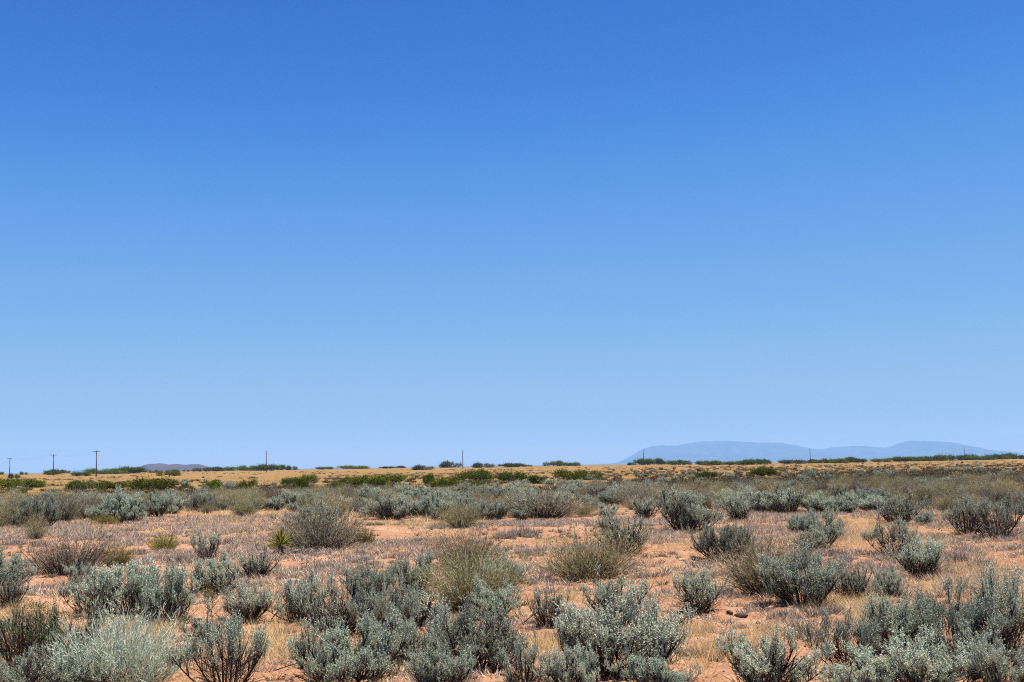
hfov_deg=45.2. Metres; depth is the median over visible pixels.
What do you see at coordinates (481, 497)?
broom shrub
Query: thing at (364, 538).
snakeweed plant
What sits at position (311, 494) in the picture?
sage shrub
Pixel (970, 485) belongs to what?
broom shrub
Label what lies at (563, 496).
sage shrub
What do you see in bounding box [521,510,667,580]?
broom shrub
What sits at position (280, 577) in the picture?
mat plant
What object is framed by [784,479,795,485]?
sage shrub
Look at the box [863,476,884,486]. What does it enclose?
broom shrub
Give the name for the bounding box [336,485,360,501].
broom shrub
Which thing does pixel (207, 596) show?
weed stalk plant
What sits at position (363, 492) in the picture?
sage shrub
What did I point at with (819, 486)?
broom shrub
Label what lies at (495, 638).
sage shrub
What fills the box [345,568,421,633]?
sage shrub
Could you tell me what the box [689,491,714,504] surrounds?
sage shrub
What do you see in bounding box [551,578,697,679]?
sage shrub
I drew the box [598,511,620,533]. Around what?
sage shrub
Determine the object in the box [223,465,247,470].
green bush
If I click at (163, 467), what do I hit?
mesa hill
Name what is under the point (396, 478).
green bush
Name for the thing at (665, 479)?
sage shrub
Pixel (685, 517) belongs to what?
sage shrub
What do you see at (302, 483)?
green bush
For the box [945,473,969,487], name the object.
broom shrub
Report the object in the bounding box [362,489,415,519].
sage shrub
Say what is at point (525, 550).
mat plant
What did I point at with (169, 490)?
sage shrub
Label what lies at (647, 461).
green bush
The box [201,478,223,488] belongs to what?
green bush
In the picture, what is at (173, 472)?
green bush
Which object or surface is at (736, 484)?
sage shrub
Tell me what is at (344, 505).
broom shrub
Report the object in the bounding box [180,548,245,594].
sage shrub
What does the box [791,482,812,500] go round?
broom shrub
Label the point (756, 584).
broom shrub
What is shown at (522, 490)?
sage shrub
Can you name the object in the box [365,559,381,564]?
mat plant
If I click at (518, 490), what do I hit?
sage shrub
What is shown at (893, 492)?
broom shrub
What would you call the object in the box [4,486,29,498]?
broom shrub
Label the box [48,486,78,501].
broom shrub
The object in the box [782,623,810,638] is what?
mat plant
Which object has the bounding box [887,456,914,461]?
green bush
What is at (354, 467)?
green bush
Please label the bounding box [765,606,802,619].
mat plant
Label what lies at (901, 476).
broom shrub
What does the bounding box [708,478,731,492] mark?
broom shrub
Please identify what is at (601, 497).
sage shrub
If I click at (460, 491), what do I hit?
sage shrub
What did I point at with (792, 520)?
sage shrub
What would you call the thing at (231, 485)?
sage shrub
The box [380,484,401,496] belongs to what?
broom shrub
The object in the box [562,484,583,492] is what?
sage shrub
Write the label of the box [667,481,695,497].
broom shrub
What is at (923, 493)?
broom shrub
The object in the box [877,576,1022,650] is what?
sage shrub
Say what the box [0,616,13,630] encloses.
sage shrub
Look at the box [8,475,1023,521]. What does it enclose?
scrub cover
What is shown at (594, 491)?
sage shrub
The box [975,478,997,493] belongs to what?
broom shrub
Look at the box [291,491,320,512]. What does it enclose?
broom shrub
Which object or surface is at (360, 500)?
sage shrub
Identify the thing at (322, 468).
green bush
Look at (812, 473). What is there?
sage shrub
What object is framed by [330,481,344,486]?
green bush
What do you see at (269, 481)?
field grass
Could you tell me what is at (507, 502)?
broom shrub
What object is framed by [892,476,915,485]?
broom shrub
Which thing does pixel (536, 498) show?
broom shrub
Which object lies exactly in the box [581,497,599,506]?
sage shrub
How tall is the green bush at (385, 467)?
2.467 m
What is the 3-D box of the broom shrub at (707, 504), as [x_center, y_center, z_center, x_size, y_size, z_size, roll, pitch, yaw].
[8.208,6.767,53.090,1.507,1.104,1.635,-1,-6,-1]
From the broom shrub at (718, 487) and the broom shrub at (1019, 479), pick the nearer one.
the broom shrub at (718, 487)
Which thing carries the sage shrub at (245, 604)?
on the ground at (385, 530)
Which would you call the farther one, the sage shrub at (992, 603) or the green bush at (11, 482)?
the green bush at (11, 482)
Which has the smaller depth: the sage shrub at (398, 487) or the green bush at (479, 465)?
the sage shrub at (398, 487)
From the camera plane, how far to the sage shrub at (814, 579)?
16.87 m
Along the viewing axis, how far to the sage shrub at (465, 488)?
79.72 m
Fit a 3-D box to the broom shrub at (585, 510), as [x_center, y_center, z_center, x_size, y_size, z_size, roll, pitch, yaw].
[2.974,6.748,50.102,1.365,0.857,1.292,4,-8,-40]
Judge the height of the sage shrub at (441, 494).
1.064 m
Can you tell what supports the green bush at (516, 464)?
on the ground at (385, 530)
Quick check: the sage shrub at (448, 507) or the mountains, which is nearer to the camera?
the sage shrub at (448, 507)
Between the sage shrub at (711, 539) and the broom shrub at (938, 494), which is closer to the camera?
the sage shrub at (711, 539)
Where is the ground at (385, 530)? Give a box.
[0,458,1023,681]
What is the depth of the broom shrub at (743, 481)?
97.14 m
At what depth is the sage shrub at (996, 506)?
43.62 m
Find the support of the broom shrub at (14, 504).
on the ground at (385, 530)
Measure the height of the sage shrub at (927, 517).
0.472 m
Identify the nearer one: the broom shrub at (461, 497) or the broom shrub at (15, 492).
the broom shrub at (461, 497)
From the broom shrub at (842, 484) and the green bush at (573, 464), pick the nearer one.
the broom shrub at (842, 484)
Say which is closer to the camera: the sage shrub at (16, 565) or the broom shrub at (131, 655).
the broom shrub at (131, 655)
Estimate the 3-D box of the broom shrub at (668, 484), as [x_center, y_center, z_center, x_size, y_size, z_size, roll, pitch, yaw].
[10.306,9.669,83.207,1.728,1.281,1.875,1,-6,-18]
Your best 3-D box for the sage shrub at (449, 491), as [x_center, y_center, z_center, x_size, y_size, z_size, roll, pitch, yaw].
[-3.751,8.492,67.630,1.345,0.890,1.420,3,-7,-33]
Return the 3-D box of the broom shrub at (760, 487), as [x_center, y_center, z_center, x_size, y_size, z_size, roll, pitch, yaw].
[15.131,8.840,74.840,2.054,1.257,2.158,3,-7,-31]
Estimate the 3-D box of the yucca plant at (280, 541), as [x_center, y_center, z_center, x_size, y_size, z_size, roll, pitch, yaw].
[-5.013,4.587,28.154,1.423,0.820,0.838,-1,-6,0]
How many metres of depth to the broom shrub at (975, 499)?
46.89 m
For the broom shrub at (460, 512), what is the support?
on the ground at (385, 530)
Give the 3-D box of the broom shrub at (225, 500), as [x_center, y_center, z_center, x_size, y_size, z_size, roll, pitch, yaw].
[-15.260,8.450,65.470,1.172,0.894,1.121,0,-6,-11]
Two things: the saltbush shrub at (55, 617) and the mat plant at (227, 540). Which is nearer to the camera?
the saltbush shrub at (55, 617)
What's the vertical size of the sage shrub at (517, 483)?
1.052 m
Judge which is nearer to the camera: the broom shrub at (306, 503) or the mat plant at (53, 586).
the mat plant at (53, 586)
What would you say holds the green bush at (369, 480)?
on the ground at (385, 530)
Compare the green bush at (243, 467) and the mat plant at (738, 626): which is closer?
the mat plant at (738, 626)
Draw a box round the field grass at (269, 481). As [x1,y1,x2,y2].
[2,465,1022,493]
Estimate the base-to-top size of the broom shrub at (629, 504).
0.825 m
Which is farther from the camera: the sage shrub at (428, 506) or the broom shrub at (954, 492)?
the broom shrub at (954, 492)
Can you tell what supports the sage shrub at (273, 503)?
on the ground at (385, 530)
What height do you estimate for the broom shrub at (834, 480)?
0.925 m
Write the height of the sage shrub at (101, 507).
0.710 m
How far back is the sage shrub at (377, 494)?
65.69 m
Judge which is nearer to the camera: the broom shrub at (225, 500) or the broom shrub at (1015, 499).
the broom shrub at (1015, 499)
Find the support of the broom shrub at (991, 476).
on the ground at (385, 530)
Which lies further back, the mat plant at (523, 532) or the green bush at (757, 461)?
the green bush at (757, 461)
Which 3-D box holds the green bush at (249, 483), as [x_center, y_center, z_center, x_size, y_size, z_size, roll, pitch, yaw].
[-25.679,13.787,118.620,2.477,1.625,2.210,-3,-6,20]
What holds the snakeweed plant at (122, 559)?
on the ground at (385, 530)
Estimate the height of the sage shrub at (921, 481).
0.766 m
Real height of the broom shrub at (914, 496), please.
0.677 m
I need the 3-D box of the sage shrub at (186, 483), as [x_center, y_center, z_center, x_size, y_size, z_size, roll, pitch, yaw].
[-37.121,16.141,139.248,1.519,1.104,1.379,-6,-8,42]
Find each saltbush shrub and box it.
[0,590,66,667]
[4,588,119,669]
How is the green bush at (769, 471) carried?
on the ground at (385, 530)
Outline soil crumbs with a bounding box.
[0,524,1023,681]
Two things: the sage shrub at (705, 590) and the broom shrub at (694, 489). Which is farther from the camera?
the broom shrub at (694, 489)
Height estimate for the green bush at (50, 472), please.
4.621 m
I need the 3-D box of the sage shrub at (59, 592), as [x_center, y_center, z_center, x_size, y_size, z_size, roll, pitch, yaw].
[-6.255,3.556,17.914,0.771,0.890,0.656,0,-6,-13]
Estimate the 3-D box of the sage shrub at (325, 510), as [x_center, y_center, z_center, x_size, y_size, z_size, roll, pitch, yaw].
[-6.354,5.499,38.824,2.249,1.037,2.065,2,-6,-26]
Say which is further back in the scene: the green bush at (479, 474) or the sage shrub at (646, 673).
the green bush at (479, 474)
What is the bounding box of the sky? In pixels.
[0,0,1023,472]
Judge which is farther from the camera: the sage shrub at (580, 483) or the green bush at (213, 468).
the green bush at (213, 468)
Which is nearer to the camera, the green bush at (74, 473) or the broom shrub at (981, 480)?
the broom shrub at (981, 480)
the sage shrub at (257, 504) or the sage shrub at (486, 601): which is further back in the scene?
the sage shrub at (257, 504)
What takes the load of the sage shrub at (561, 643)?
on the ground at (385, 530)
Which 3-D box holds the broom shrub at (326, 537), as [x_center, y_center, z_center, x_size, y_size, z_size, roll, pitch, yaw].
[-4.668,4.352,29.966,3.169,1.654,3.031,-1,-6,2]
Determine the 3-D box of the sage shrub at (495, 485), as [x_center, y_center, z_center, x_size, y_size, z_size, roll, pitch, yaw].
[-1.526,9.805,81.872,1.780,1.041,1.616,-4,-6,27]
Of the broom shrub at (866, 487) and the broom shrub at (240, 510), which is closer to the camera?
the broom shrub at (240, 510)
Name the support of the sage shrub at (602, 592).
on the ground at (385, 530)
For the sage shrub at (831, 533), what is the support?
on the ground at (385, 530)
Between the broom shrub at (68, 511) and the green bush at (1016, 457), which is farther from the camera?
the green bush at (1016, 457)
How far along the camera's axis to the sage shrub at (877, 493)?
55.20 m
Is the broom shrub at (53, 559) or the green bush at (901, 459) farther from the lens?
the green bush at (901, 459)
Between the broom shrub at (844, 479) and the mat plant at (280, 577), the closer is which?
the mat plant at (280, 577)
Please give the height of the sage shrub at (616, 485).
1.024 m
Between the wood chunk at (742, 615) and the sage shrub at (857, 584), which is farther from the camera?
the sage shrub at (857, 584)
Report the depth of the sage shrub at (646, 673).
11.08 m
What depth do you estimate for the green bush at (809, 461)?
665.45 m
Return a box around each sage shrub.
[0,547,38,585]
[0,569,39,606]
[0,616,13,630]
[0,642,77,681]
[13,492,64,527]
[38,651,124,681]
[40,489,58,498]
[56,555,98,612]
[62,562,90,581]
[65,551,175,618]
[82,491,109,504]
[84,504,103,518]
[87,503,112,520]
[100,485,143,520]
[112,501,148,522]
[127,559,202,627]
[138,490,173,516]
[153,491,189,510]
[161,488,178,495]
[161,597,270,681]
[166,505,177,513]
[176,612,228,642]
[179,479,189,486]
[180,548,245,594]
[188,489,220,511]
[189,528,222,560]
[216,501,228,508]
[217,580,276,623]
[223,480,236,489]
[235,544,280,577]
[248,497,264,509]
[260,567,335,621]
[263,496,286,510]
[270,499,342,529]
[278,488,299,505]
[283,503,301,512]
[283,601,412,681]
[295,487,324,504]
[297,568,386,634]
[331,494,354,507]
[339,553,398,600]
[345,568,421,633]
[354,484,379,498]
[356,496,371,502]
[357,600,461,661]
[360,507,378,516]
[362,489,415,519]
[365,488,392,500]
[388,546,433,597]
[392,492,412,499]
[394,481,415,494]
[398,584,455,625]
[403,634,479,681]
[404,499,422,515]
[406,484,430,499]
[412,489,449,516]
[424,487,458,500]
[430,487,453,500]
[430,511,446,520]
[432,499,452,512]
[432,592,530,673]
[451,482,479,492]
[452,491,485,509]
[456,489,475,498]
[463,501,487,517]
[469,483,489,492]
[472,575,522,618]
[473,486,493,496]
[478,480,499,490]
[478,500,509,519]
[479,548,530,586]
[493,484,514,498]
[495,485,514,493]
[496,629,552,681]
[500,494,540,509]
[505,488,536,499]
[507,479,526,491]
[511,506,530,520]
[513,486,536,495]
[526,579,570,628]
[532,640,609,681]
[541,478,554,485]
[549,602,596,667]
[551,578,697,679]
[552,491,571,500]
[555,484,580,494]
[556,477,575,490]
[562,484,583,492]
[569,480,589,488]
[576,492,591,501]
[579,562,653,620]
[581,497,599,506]
[582,511,652,553]
[585,474,594,479]
[586,484,608,496]
[593,502,620,516]
[597,489,625,504]
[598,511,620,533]
[605,482,626,492]
[608,653,702,681]
[630,493,661,518]
[641,479,659,488]
[652,482,729,531]
[659,476,670,482]
[668,564,731,613]
[688,518,758,559]
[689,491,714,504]
[712,487,739,497]
[715,621,836,681]
[721,489,757,519]
[730,482,752,491]
[737,484,756,494]
[744,487,791,511]
[750,478,771,485]
[753,537,848,605]
[763,482,805,514]
[772,487,794,497]
[776,480,790,487]
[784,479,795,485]
[786,514,806,531]
[787,525,829,550]
[797,505,844,547]
[798,474,813,484]
[798,490,841,512]
[800,605,883,674]
[802,470,815,476]
[814,661,897,681]
[827,482,848,495]
[827,495,858,512]
[828,558,879,597]
[838,486,862,499]
[839,491,858,501]
[841,623,1007,681]
[852,486,889,500]
[853,471,867,476]
[856,586,933,651]
[857,494,893,510]
[860,509,920,554]
[871,562,903,597]
[873,469,884,475]
[874,488,926,523]
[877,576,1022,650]
[883,531,947,578]
[884,470,896,477]
[911,510,933,523]
[913,485,936,493]
[914,476,929,483]
[916,477,928,485]
[920,615,1023,675]
[940,486,992,534]
[960,489,1023,538]
[962,466,971,470]
[962,625,1023,681]
[970,551,1023,656]
[974,467,985,472]
[988,500,1012,510]
[997,469,1012,475]
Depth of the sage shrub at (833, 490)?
63.35 m
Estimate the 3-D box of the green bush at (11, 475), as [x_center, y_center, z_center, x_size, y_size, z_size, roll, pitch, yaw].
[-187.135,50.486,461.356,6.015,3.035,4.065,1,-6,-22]
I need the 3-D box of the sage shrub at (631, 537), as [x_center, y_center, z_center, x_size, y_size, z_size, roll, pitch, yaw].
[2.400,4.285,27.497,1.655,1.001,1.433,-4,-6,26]
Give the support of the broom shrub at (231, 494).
on the ground at (385, 530)
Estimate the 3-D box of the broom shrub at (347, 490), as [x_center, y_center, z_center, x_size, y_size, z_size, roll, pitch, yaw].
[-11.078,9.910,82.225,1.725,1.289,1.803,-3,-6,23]
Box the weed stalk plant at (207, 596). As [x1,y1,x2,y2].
[199,579,221,616]
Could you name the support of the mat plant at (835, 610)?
on the ground at (385, 530)
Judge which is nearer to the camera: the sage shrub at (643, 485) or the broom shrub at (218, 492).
the broom shrub at (218, 492)
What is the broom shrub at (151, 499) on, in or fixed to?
on the ground at (385, 530)
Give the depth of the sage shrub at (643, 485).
81.19 m
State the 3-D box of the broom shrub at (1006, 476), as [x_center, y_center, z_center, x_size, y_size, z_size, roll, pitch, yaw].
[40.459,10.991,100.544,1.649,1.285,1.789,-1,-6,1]
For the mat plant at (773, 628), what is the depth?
14.59 m
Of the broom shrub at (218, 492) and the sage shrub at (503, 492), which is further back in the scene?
the broom shrub at (218, 492)
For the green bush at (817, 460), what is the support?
on the ground at (385, 530)
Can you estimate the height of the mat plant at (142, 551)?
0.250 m
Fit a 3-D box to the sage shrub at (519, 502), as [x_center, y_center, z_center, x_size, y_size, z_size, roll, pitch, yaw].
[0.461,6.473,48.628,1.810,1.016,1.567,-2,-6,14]
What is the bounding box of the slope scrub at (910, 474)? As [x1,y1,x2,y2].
[0,460,1023,500]
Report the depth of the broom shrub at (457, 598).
17.87 m
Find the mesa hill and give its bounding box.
[141,463,230,471]
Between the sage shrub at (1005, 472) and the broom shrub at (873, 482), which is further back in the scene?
the sage shrub at (1005, 472)
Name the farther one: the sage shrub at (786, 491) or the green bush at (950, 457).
the green bush at (950, 457)
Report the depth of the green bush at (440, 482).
117.08 m
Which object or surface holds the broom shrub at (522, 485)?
on the ground at (385, 530)
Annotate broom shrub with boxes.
[0,485,44,524]
[0,488,30,504]
[0,505,12,526]
[3,500,46,524]
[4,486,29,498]
[13,507,147,575]
[19,505,53,538]
[30,590,208,681]
[42,480,83,520]
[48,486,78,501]
[68,481,104,518]
[128,488,142,496]
[141,486,161,505]
[174,489,188,500]
[190,484,213,494]
[195,500,216,512]
[201,489,221,508]
[209,487,226,497]
[211,483,232,497]
[219,494,231,504]
[222,486,243,501]
[222,488,264,515]
[228,486,249,496]
[238,482,261,496]
[238,486,264,501]
[252,483,264,498]
[255,491,377,549]
[260,482,282,498]
[289,483,307,493]
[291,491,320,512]
[304,483,330,498]
[308,485,332,492]
[311,489,354,514]
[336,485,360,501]
[338,484,355,494]
[346,495,369,512]
[355,483,381,489]
[358,494,382,506]
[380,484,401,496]
[397,536,538,612]
[400,510,523,575]
[412,490,426,502]
[433,496,494,527]
[440,489,480,506]
[462,487,489,501]
[477,489,505,505]
[492,467,596,518]
[496,492,508,500]
[497,489,525,510]
[508,480,535,489]
[518,490,552,507]
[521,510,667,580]
[572,498,598,515]
[573,488,590,496]
[582,478,605,488]
[582,478,607,487]
[585,480,608,492]
[603,468,658,505]
[616,481,652,503]
[621,495,643,509]
[638,480,668,501]
[652,477,673,488]
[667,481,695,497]
[681,479,703,491]
[692,489,716,508]
[693,520,835,595]
[700,478,714,486]
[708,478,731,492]
[709,485,740,508]
[734,475,750,483]
[743,477,777,493]
[766,477,792,492]
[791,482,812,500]
[792,477,817,494]
[806,477,830,490]
[806,489,837,504]
[828,478,845,488]
[829,477,841,484]
[838,474,850,482]
[842,476,869,491]
[855,480,875,492]
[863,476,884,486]
[885,486,902,497]
[892,470,910,479]
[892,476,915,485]
[897,492,915,505]
[898,477,919,494]
[901,492,918,500]
[903,479,944,500]
[907,478,928,487]
[925,474,951,486]
[926,477,953,493]
[928,490,960,511]
[933,487,947,498]
[937,476,968,493]
[939,481,984,501]
[943,486,964,497]
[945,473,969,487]
[949,476,988,494]
[960,488,991,506]
[961,473,980,483]
[967,479,1005,502]
[969,475,990,485]
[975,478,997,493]
[983,471,1001,481]
[985,473,1022,492]
[989,479,1016,495]
[996,470,1013,481]
[1010,488,1023,502]
[1012,473,1023,481]
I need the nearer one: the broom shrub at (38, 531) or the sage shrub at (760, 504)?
the broom shrub at (38, 531)
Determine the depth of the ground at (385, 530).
26.46 m
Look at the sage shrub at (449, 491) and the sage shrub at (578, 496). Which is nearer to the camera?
the sage shrub at (578, 496)
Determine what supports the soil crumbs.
on the ground at (385, 530)
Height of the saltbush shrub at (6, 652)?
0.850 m
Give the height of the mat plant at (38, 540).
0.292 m
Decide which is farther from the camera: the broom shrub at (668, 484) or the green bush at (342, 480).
the green bush at (342, 480)
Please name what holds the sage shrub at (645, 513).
on the ground at (385, 530)
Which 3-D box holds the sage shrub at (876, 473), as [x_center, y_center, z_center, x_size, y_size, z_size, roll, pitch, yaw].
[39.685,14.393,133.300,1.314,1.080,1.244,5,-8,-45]
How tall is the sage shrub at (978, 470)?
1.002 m
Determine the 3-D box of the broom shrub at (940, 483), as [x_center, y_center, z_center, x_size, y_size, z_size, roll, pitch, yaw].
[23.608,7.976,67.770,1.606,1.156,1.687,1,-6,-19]
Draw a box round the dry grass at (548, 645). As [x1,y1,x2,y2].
[0,480,1023,681]
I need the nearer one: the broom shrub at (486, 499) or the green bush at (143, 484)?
the broom shrub at (486, 499)
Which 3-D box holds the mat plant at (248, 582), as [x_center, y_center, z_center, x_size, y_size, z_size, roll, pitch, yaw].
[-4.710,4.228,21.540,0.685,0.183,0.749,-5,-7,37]
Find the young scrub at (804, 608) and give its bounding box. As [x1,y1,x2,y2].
[0,509,1023,681]
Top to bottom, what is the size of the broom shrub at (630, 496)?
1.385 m
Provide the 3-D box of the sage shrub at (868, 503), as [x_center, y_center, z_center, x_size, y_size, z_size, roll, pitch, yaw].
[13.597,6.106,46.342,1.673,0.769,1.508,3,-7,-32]
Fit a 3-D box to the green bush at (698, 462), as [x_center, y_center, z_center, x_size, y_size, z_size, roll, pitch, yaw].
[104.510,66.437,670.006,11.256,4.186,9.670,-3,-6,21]
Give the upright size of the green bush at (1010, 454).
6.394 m
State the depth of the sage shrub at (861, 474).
129.63 m
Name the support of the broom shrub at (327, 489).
on the ground at (385, 530)
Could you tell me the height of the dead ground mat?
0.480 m
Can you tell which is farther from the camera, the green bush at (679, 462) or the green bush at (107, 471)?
the green bush at (679, 462)
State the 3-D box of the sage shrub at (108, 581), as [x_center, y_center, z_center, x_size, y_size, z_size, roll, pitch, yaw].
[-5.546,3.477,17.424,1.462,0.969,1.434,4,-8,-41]
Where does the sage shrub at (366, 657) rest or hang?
on the ground at (385, 530)
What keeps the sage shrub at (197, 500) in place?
on the ground at (385, 530)
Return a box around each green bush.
[0,475,26,487]
[6,486,27,493]
[8,472,20,477]
[21,477,47,487]
[42,468,63,474]
[63,479,106,491]
[69,471,92,475]
[82,467,128,473]
[92,480,130,488]
[113,465,150,473]
[123,473,178,491]
[156,469,180,475]
[190,466,224,471]
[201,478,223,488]
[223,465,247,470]
[233,477,258,488]
[238,465,258,470]
[250,462,280,470]
[279,476,309,483]
[285,466,297,469]
[292,479,309,488]
[299,473,318,481]
[316,466,334,469]
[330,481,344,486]
[337,465,369,468]
[338,476,355,482]
[343,474,390,486]
[373,472,407,482]
[377,466,395,468]
[411,464,433,469]
[422,473,434,483]
[427,476,460,486]
[437,460,465,467]
[453,467,494,480]
[457,480,490,486]
[470,462,495,467]
[494,468,530,481]
[495,462,525,466]
[527,473,545,483]
[542,460,564,465]
[551,467,605,479]
[563,462,581,465]
[631,457,655,464]
[653,458,665,464]
[664,459,693,464]
[694,459,709,464]
[694,471,717,477]
[701,460,725,464]
[724,460,738,464]
[736,459,751,464]
[746,457,768,464]
[746,466,777,475]
[756,458,771,463]
[777,458,805,463]
[803,459,820,462]
[811,459,829,462]
[830,458,849,462]
[844,456,857,461]
[851,457,867,462]
[869,457,895,461]
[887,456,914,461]
[910,456,922,460]
[922,455,947,460]
[934,453,959,460]
[956,454,968,459]
[962,456,996,459]
[981,453,1004,459]
[1000,452,1018,458]
[1008,454,1023,458]
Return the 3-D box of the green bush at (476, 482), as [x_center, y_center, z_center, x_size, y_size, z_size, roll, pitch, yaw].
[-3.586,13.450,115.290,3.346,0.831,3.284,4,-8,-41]
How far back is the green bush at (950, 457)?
706.10 m
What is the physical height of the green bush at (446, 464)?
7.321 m
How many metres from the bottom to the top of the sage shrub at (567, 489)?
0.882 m
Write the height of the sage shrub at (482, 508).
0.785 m
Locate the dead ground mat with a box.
[0,507,1023,681]
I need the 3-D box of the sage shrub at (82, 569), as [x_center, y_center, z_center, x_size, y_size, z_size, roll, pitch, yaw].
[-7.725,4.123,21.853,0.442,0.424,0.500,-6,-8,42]
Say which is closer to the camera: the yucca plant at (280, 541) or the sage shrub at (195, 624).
the sage shrub at (195, 624)
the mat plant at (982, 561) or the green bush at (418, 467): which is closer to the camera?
the mat plant at (982, 561)
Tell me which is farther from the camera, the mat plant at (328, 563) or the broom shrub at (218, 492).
the broom shrub at (218, 492)
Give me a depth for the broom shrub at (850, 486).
72.58 m
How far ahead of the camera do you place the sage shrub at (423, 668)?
11.27 m
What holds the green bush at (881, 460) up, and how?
on the ground at (385, 530)
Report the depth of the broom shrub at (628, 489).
58.61 m
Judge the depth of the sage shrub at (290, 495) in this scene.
64.91 m
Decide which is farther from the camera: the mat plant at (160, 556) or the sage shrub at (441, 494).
the sage shrub at (441, 494)
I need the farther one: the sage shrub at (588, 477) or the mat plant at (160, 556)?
the sage shrub at (588, 477)
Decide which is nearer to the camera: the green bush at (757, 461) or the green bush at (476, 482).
the green bush at (476, 482)
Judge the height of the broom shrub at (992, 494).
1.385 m
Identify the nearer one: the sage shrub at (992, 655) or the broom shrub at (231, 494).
the sage shrub at (992, 655)
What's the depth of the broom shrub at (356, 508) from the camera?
54.58 m
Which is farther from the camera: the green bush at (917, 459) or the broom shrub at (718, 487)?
the green bush at (917, 459)
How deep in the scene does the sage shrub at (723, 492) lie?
60.39 m
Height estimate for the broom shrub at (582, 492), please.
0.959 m
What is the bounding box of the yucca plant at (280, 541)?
[265,525,318,554]
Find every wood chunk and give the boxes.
[726,610,732,614]
[734,613,747,617]
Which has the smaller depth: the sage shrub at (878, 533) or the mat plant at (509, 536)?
the sage shrub at (878, 533)
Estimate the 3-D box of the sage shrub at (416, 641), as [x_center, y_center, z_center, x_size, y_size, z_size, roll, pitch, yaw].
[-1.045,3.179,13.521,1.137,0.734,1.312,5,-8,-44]
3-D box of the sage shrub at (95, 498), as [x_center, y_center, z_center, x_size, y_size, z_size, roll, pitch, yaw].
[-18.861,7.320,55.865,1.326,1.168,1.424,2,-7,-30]
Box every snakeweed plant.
[91,511,120,523]
[99,538,139,565]
[145,524,180,550]
[351,520,377,543]
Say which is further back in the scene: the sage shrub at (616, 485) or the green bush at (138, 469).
the green bush at (138, 469)
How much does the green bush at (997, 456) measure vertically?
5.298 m
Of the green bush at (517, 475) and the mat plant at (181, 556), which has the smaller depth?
the mat plant at (181, 556)
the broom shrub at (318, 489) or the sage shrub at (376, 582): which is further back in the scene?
the broom shrub at (318, 489)
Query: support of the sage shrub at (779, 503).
on the ground at (385, 530)
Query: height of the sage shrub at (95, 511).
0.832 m
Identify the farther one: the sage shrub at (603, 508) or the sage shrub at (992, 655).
the sage shrub at (603, 508)
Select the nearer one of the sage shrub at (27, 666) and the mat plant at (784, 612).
the sage shrub at (27, 666)
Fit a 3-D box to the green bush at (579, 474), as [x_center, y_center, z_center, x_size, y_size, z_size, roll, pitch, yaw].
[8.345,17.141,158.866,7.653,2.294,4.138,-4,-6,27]
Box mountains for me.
[611,440,1023,463]
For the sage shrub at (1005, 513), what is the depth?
30.03 m
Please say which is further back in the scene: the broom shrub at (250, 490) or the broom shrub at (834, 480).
the broom shrub at (834, 480)
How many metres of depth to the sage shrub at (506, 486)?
80.14 m
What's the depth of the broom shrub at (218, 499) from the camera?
61.76 m
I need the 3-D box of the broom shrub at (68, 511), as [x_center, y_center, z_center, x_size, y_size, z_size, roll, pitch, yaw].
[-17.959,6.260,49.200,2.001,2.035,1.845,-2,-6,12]
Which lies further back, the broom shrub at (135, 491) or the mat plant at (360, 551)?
the broom shrub at (135, 491)
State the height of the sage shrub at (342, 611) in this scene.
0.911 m
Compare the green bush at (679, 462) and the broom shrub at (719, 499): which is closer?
the broom shrub at (719, 499)
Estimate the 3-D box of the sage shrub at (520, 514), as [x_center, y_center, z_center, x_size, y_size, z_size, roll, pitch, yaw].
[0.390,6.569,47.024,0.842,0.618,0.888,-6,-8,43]
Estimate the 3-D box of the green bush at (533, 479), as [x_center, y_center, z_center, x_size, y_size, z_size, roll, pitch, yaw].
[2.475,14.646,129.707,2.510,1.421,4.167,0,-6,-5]
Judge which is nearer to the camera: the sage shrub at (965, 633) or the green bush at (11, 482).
the sage shrub at (965, 633)
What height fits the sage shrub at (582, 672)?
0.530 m
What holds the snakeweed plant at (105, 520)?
on the ground at (385, 530)
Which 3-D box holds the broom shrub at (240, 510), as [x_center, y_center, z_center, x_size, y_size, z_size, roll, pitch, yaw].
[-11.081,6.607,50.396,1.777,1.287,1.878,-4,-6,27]
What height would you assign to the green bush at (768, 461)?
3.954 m
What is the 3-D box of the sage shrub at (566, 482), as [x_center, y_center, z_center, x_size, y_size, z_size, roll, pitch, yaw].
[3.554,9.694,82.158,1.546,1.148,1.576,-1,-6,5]
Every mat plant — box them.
[0,537,27,545]
[27,538,50,546]
[34,582,57,588]
[124,546,149,554]
[149,552,168,560]
[162,549,195,563]
[202,536,247,544]
[232,578,267,588]
[275,572,286,579]
[309,560,343,568]
[354,548,368,554]
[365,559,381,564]
[388,549,402,558]
[398,536,426,541]
[492,528,516,538]
[504,523,541,536]
[517,546,541,556]
[674,647,706,656]
[729,622,747,628]
[760,625,784,633]
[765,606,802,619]
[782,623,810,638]
[808,604,846,614]
[815,545,849,556]
[827,552,854,562]
[850,559,873,567]
[942,548,969,562]
[966,557,997,567]
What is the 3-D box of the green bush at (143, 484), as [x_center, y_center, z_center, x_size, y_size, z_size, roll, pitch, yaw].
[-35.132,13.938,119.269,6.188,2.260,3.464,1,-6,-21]
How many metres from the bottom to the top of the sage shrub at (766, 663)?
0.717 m
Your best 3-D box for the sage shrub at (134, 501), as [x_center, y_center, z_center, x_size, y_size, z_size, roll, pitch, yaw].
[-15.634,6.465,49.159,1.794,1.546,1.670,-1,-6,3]
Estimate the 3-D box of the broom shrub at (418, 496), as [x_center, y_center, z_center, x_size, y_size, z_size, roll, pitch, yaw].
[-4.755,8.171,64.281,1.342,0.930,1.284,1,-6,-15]
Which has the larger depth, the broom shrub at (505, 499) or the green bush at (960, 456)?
the green bush at (960, 456)

